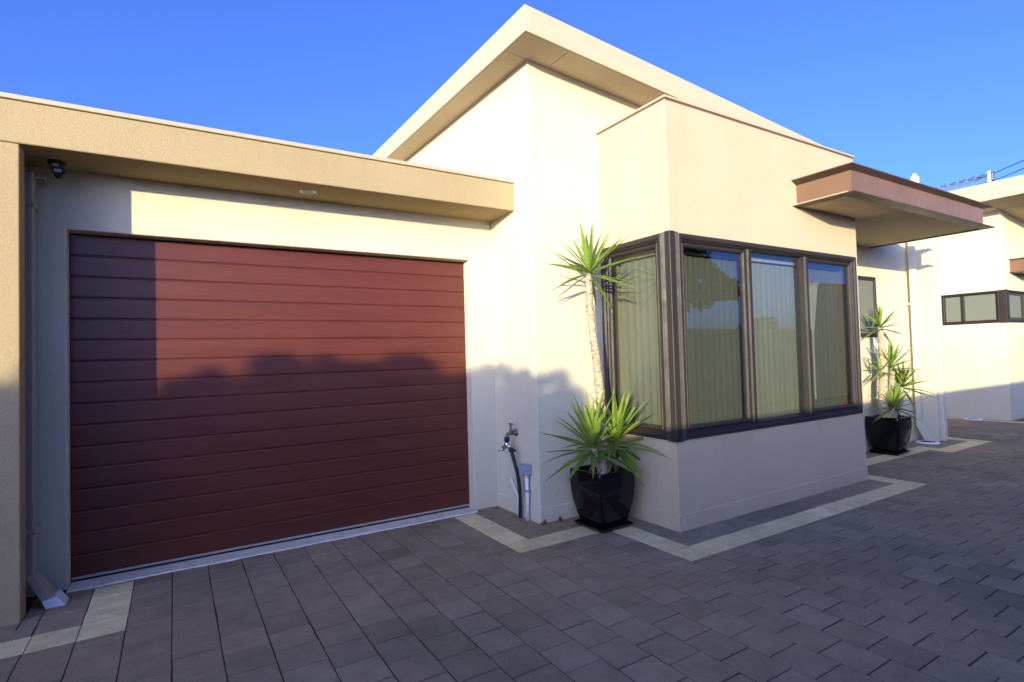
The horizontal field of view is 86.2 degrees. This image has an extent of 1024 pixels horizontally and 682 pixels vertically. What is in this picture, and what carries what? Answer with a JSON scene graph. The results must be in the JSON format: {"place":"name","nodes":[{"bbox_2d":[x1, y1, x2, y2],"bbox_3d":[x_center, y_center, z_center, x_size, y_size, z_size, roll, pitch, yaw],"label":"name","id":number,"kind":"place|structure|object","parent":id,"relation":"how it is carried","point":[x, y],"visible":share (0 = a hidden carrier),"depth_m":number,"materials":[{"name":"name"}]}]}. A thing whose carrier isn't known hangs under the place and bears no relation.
{"place":"outdoors","nodes":[
{"label":"outdoors","id":0,"kind":"place"},
{"bbox_2d":[0,417,1023,681],"bbox_3d":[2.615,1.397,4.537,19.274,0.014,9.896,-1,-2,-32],"label":"paving","id":1,"kind":"structure","parent":0,"point":[192,631],"depth_m":2.94,"materials":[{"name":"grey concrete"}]},
{"bbox_2d":[0,417,1023,658],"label":"paving band","id":2,"kind":"object","parent":1,"relation":"attached to","point":[108,610],"visible":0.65,"depth_m":3.91,"materials":[{"name":"beige concrete"}]},
{"bbox_2d":[868,449,910,455],"bbox_3d":[4.704,1.379,6.809,0.351,0.034,0.351,-1,-2,-32],"label":"saucer","id":3,"kind":"object","parent":2,"relation":"on","point":[887,453],"visible":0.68,"depth_m":6.71,"materials":[{"name":"black ceramic"}]},
{"bbox_2d":[865,414,911,453],"bbox_3d":[4.697,1.156,6.816,0.391,0.440,0.391,-1,-2,-32],"label":"planter","id":4,"kind":"object","parent":3,"relation":"on","point":[889,435],"visible":0.94,"depth_m":6.70,"materials":[{"name":"black ceramic"}]},
{"bbox_2d":[861,304,937,421],"bbox_3d":[4.749,0.293,6.801,1.009,1.564,0.819,-1,-2,-32],"label":"yucca","id":5,"kind":"object","parent":4,"relation":"in","point":[890,398],"visible":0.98,"depth_m":6.76,"materials":[{"name":"plant"}]},
{"bbox_2d":[963,418,982,419],"bbox_3d":[8.104,1.376,9.619,0.270,0.028,0.270,-1,-2,-32],"label":"drain","id":6,"kind":"object","parent":2,"relation":"on","point":[972,419],"visible":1,"depth_m":9.59,"materials":[{"name":"white plastic"}]},
{"bbox_2d":[510,479,517,506],"bbox_3d":[0.023,1.319,4.593,0.093,0.316,0.023,-3,-2,39],"label":"irrigation pipe","id":7,"kind":"object","parent":1,"relation":"on","point":[515,491],"visible":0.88,"depth_m":4.58,"materials":[{"name":"white plastic"}]},
{"bbox_2d":[574,519,633,533],"bbox_3d":[0.712,1.420,4.256,0.334,0.034,0.334,-1,-2,-32],"label":"saucer","id":8,"kind":"object","parent":1,"relation":"on","point":[626,524],"visible":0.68,"depth_m":4.16,"materials":[{"name":"black ceramic"}]},
{"bbox_2d":[570,464,634,529],"bbox_3d":[0.706,1.205,4.262,0.372,0.423,0.372,-1,-2,-32],"label":"planter","id":9,"kind":"object","parent":8,"relation":"on","point":[603,501],"visible":0.81,"depth_m":4.13,"materials":[{"name":"black ceramic"}]},
{"bbox_2d":[540,220,670,485],"bbox_3d":[0.704,0.105,4.315,1.098,2.063,0.914,-1,-2,-32],"label":"yucca","id":10,"kind":"object","parent":9,"relation":"in","point":[596,432],"visible":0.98,"depth_m":4.25,"materials":[{"name":"plant"}]},
{"bbox_2d":[915,440,939,443],"bbox_3d":[5.675,1.383,7.463,0.270,0.028,0.270,-1,-2,-32],"label":"drain","id":11,"kind":"object","parent":1,"relation":"on","point":[926,442],"visible":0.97,"depth_m":7.42,"materials":[{"name":"white plastic"}]},
{"bbox_2d":[0,0,1023,191],"label":"sky","id":12,"kind":"structure","parent":0,"point":[933,90],"materials":[{"name":"blue"}]},
{"bbox_2d":[973,160,1023,180],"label":"power line","id":13,"kind":"object","parent":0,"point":[1002,169],"visible":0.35,"depth_m":27.16,"materials":[{"name":"black rubber"}]},
{"bbox_2d":[976,168,1023,184],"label":"power line","id":14,"kind":"object","parent":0,"point":[1003,176],"visible":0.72,"depth_m":29.03,"materials":[{"name":"black rubber"}]},
{"label":"ground","id":15,"kind":"structure","parent":0,"visible":0},
{"bbox_2d":[0,4,994,626],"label":"house","id":16,"kind":"structure","parent":15,"relation":"on","point":[218,346],"depth_m":4.33,"materials":[{"name":"cream painted render"},{"name":"bronze"},{"name":"tinted glass"}]},
{"bbox_2d":[47,159,66,178],"bbox_3d":[-2.700,-1.016,3.244,0.090,0.099,0.090,-1,-2,-32],"label":"security light","id":17,"kind":"object","parent":16,"relation":"attached to","point":[58,170],"visible":1,"depth_m":3.22,"materials":[{"name":"black plastic"}]},
{"bbox_2d":[69,233,469,581],"bbox_3d":[-1.609,0.369,4.198,2.895,2.260,0.056,-1,-2,-32],"label":"garage door","id":18,"kind":"structure","parent":16,"relation":"in","point":[224,399],"depth_m":3.99,"materials":[{"name":"brown metal"}]},
{"bbox_2d":[498,423,517,451],"bbox_3d":[-0.020,0.817,4.603,0.134,0.247,0.180,-1,-2,-32],"label":"garden tap","id":19,"kind":"object","parent":16,"relation":"attached to","point":[507,440],"visible":1,"depth_m":4.59,"materials":[{"name":"silver metal"}]},
{"bbox_2d":[510,451,521,517],"bbox_3d":[0.039,1.193,4.526,0.073,0.568,0.099,-1,-2,-32],"label":"garden hose","id":20,"kind":"object","parent":19,"relation":"hanging from","point":[518,485],"visible":1,"depth_m":4.50,"materials":[{"name":"black rubber"}]},
{"bbox_2d":[519,463,531,520],"bbox_3d":[0.115,1.239,4.454,0.067,0.464,0.100,-1,-2,-32],"label":"power box","id":21,"kind":"object","parent":16,"relation":"attached to","point":[525,469],"visible":1,"depth_m":4.43,"materials":[{"name":"grey plastic"}]},
{"bbox_2d":[600,233,667,439],"bbox_3d":[1.006,-0.025,4.461,0.092,1.573,0.697,-1,-2,-32],"label":"window","id":22,"kind":"structure","parent":16,"relation":"in","point":[634,331],"depth_m":4.44,"materials":[{"name":"beige glass"}]},
{"bbox_2d":[678,233,862,439],"bbox_3d":[2.359,-0.049,4.836,2.598,1.566,0.092,-1,-2,-32],"label":"window","id":23,"kind":"structure","parent":16,"relation":"in","point":[717,317],"depth_m":4.57,"materials":[{"name":"grey glass"}]},
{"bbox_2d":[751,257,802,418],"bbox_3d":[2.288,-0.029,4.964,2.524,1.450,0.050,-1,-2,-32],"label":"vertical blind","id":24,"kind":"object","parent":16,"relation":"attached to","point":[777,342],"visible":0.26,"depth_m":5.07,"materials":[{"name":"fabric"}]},
{"bbox_2d":[858,276,877,336],"bbox_3d":[4.408,-0.441,7.008,0.900,0.790,0.092,-1,-2,-32],"label":"window","id":25,"kind":"structure","parent":16,"relation":"in","point":[866,285],"depth_m":7.10,"materials":[{"name":"grey glass"}]},
{"bbox_2d":[910,173,1023,420],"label":"neighbouring house","id":26,"kind":"structure","parent":15,"relation":"on","point":[982,285],"depth_m":9.63,"materials":[{"name":"paint"}]},
{"bbox_2d":[935,171,994,189],"bbox_3d":[8.734,-2.801,10.864,1.461,0.990,0.631,-2,-2,21],"label":"tv antenna","id":27,"kind":"object","parent":26,"relation":"attached to","point":[990,175],"visible":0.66,"depth_m":10.70,"materials":[{"name":"white metal"}]},
{"bbox_2d":[941,290,999,324],"bbox_3d":[8.207,-0.583,9.783,0.092,0.555,0.830,-1,-2,-32],"label":"window","id":28,"kind":"structure","parent":26,"relation":"in","point":[975,307],"depth_m":9.76,"materials":[{"name":"grey glass"}]},
{"bbox_2d":[1008,290,1023,322],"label":"window","id":29,"kind":"structure","parent":26,"relation":"in","point":[1016,298],"depth_m":9.63,"materials":[{"name":"grey glass"}]}
]}

